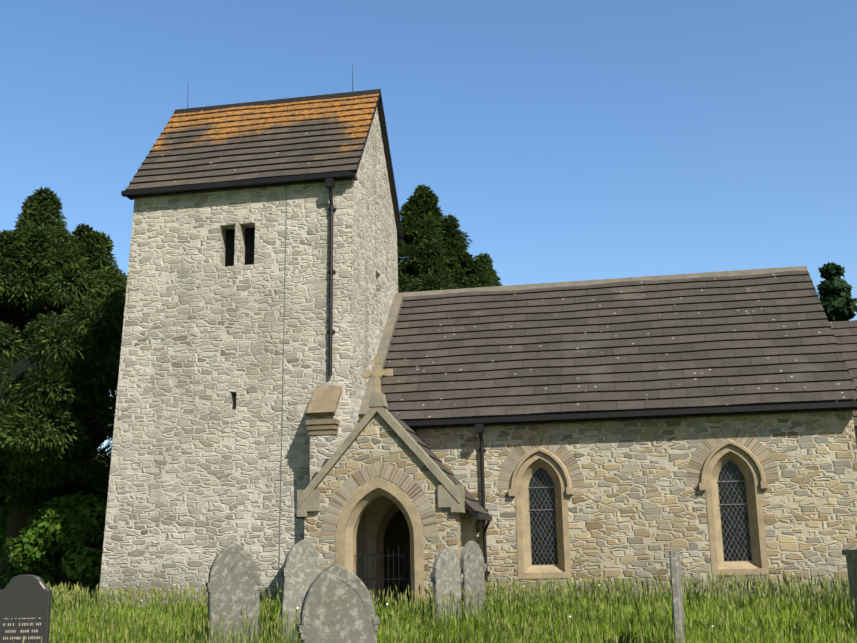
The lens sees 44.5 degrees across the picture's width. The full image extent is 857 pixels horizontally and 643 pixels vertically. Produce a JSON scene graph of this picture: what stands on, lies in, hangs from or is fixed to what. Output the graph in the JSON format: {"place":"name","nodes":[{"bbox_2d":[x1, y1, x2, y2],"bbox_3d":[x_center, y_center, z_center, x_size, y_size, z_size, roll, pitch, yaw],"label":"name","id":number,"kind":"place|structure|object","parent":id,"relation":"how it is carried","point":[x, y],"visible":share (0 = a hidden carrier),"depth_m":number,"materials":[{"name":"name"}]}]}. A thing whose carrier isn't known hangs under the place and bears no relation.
{"place":"outdoors","nodes":[
{"label":"outdoors","id":0,"kind":"place"},
{"bbox_2d":[0,452,107,557],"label":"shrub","id":1,"kind":"object","parent":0,"point":[4,515],"depth_m":34.06,"materials":[{"name":"green plant"}]},
{"bbox_2d":[355,546,410,607],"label":"porch gate","id":2,"kind":"structure","parent":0,"point":[388,579],"depth_m":20.32,"materials":[{"name":"black metal"}]},
{"bbox_2d":[304,412,475,605],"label":"porch walls","id":3,"kind":"structure","parent":0,"point":[378,438],"depth_m":20.46,"materials":[{"name":"beige stone"}]},
{"bbox_2d":[320,461,438,539],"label":"porch voussoirs","id":4,"kind":"object","parent":3,"relation":"in","point":[324,535],"visible":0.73,"depth_m":20.40,"materials":[{"name":"beige stone"}]},
{"bbox_2d":[320,461,438,539],"bbox_3d":[-0.968,3.460,20.339,2.350,1.484,0.001,-3,-13,10],"label":"porch arch mortar","id":5,"kind":"object","parent":3,"relation":"in","point":[387,479],"visible":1,"depth_m":20.40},
{"bbox_2d":[297,356,464,603],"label":"porch dressings","id":6,"kind":"structure","parent":3,"relation":"attached to","point":[451,494],"depth_m":20.39,"materials":[{"name":"beige stone"}]},
{"bbox_2d":[356,496,410,609],"bbox_3d":[-0.604,4.668,21.693,2.000,2.860,2.338,-3,-13,10],"label":"porch doorway","id":7,"kind":"structure","parent":3,"relation":"in","point":[383,525],"depth_m":22.86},
{"bbox_2d":[294,417,491,532],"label":"porch roof","id":8,"kind":"structure","parent":3,"relation":"on","point":[473,506],"depth_m":22.08,"materials":[{"name":"tile"}]},
{"bbox_2d":[0,0,856,456],"label":"sky","id":9,"kind":"structure","parent":0,"point":[568,140],"materials":[{"name":"blue"}]},
{"bbox_2d":[397,184,503,292],"bbox_3d":[-0.083,2.445,40.526,12.432,16.284,12.181,-3,-13,10],"label":"yew tree","id":10,"kind":"object","parent":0,"point":[446,261],"depth_m":40.00,"materials":[{"name":"green plant"}]},
{"bbox_3d":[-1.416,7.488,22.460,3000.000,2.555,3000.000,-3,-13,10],"label":"ground","id":11,"kind":"structure","parent":0,"visible":0},
{"bbox_2d":[0,574,51,642],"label":"granite headstone","id":12,"kind":"object","parent":11,"relation":"on","point":[25,605],"visible":1,"depth_m":14.60,"materials":[{"name":"black stone"}]},
{"bbox_2d":[0,493,74,587],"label":"shrub","id":13,"kind":"object","parent":11,"relation":"on","point":[6,575],"depth_m":29.79,"materials":[{"name":"green plant"}]},
{"bbox_2d":[3,491,106,600],"bbox_3d":[-9.197,6.370,27.822,3.432,3.655,3.257,-3,-13,10],"label":"shrub","id":14,"kind":"object","parent":11,"relation":"on","point":[73,525],"depth_m":26.98,"materials":[{"name":"green plant"}]},
{"bbox_2d":[0,186,126,589],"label":"yew tree","id":15,"kind":"object","parent":11,"relation":"on","point":[40,244],"depth_m":29.19,"materials":[{"name":"green plant"}]},
{"bbox_2d":[206,542,261,642],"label":"headstone","id":16,"kind":"object","parent":11,"relation":"on","point":[233,584],"visible":1,"depth_m":16.57,"materials":[{"name":"grey stone"}]},
{"bbox_2d":[99,108,397,608],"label":"tower","id":17,"kind":"structure","parent":11,"relation":"on","point":[194,483],"depth_m":23.68,"materials":[{"name":"stone"}]},
{"bbox_2d":[225,227,254,265],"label":"belfry openings","id":18,"kind":"object","parent":17,"relation":"in","point":[249,245],"depth_m":24.73,"materials":[{"name":"black"}]},
{"bbox_2d":[121,65,402,241],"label":"tower roof","id":19,"kind":"structure","parent":17,"relation":"on","point":[280,142],"depth_m":25.89,"materials":[{"name":"tile"}]},
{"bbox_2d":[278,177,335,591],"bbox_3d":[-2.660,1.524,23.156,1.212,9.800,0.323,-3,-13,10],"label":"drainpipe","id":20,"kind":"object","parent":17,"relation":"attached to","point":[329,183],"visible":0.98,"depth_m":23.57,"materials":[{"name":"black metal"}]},
{"bbox_2d":[306,386,341,481],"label":"buttress","id":21,"kind":"structure","parent":17,"relation":"attached to","point":[323,414],"depth_m":22.33,"materials":[{"name":"beige stone"}]},
{"bbox_2d":[278,539,322,642],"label":"headstone","id":22,"kind":"object","parent":11,"relation":"on","point":[301,570],"visible":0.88,"depth_m":17.58,"materials":[{"name":"grey stone"}]},
{"bbox_2d":[296,563,379,642],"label":"headstone","id":23,"kind":"object","parent":11,"relation":"on","point":[337,605],"visible":1,"depth_m":11.16,"materials":[{"name":"grey stone"}]},
{"bbox_2d":[134,579,714,637],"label":"wildflowers","id":24,"kind":"object","parent":11,"relation":"on","point":[387,604],"visible":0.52,"depth_m":17.45,"materials":[{"name":"white"}]},
{"bbox_2d":[13,571,856,642],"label":"grass seed heads","id":25,"kind":"object","parent":11,"relation":"on","point":[89,599],"depth_m":17.05,"materials":[{"name":"plant"}]},
{"bbox_2d":[430,547,462,624],"bbox_3d":[0.330,4.861,18.357,0.670,1.757,0.144,12,-20,-40],"label":"headstone","id":26,"kind":"object","parent":11,"relation":"on","point":[446,576],"visible":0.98,"depth_m":18.37,"materials":[{"name":"grey stone"}]},
{"bbox_2d":[49,591,856,642],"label":"grass","id":27,"kind":"structure","parent":11,"relation":"on","point":[814,632],"depth_m":16.97,"materials":[{"name":"green plant"}]},
{"bbox_2d":[460,541,486,617],"bbox_3d":[0.802,4.848,18.833,0.144,1.776,0.630,-10,-12,43],"label":"headstone","id":28,"kind":"object","parent":11,"relation":"on","point":[473,565],"visible":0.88,"depth_m":18.81,"materials":[{"name":"grey stone"}]},
{"bbox_2d":[414,411,856,602],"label":"nave walls","id":29,"kind":"structure","parent":11,"relation":"on","point":[637,505],"depth_m":22.04,"materials":[{"name":"beige stone"}]},
{"bbox_2d":[475,423,489,590],"bbox_3d":[1.176,4.221,22.480,0.170,4.080,0.390,-3,-13,10],"label":"drainpipe","id":30,"kind":"object","parent":29,"relation":"attached to","point":[479,428],"visible":0.65,"depth_m":22.70,"materials":[{"name":"black metal"}]},
{"bbox_2d":[358,266,856,429],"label":"nave roof","id":31,"kind":"structure","parent":29,"relation":"on","point":[732,343],"depth_m":24.39,"materials":[{"name":"tile"}]},
{"bbox_2d":[497,426,778,489],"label":"window arch voussoirs","id":32,"kind":"object","parent":29,"relation":"attached to","point":[691,480],"visible":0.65,"depth_m":22.15,"materials":[{"name":"beige stone"}]},
{"bbox_2d":[497,427,779,488],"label":"window arch joints","id":33,"kind":"object","parent":29,"relation":"attached to","point":[687,468],"visible":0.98,"depth_m":22.16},
{"bbox_2d":[509,440,768,578],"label":"window surrounds","id":34,"kind":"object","parent":29,"relation":"attached to","point":[745,460],"depth_m":22.10,"materials":[{"name":"beige stone"}]},
{"bbox_2d":[528,460,752,564],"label":"lancet windows","id":35,"kind":"structure","parent":34,"relation":"in","point":[733,510],"depth_m":22.17,"materials":[{"name":"black glass"}]},
{"bbox_2d":[669,551,684,642],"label":"headstone","id":36,"kind":"object","parent":11,"relation":"on","point":[676,587],"visible":0.79,"depth_m":13.86,"materials":[{"name":"grey stone"}]},
{"bbox_2d":[816,262,856,321],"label":"conifer","id":37,"kind":"object","parent":11,"relation":"on","point":[838,303],"visible":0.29,"depth_m":34.50,"materials":[{"name":"green plant"}]},
{"bbox_2d":[829,320,856,446],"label":"chancel","id":38,"kind":"structure","parent":11,"relation":"on","point":[845,333],"depth_m":25.10,"materials":[{"name":"stone"}]},
{"bbox_2d":[842,549,856,627],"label":"headstone","id":39,"kind":"object","parent":11,"relation":"on","point":[851,557],"visible":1,"depth_m":15.62,"materials":[{"name":"grey stone"}]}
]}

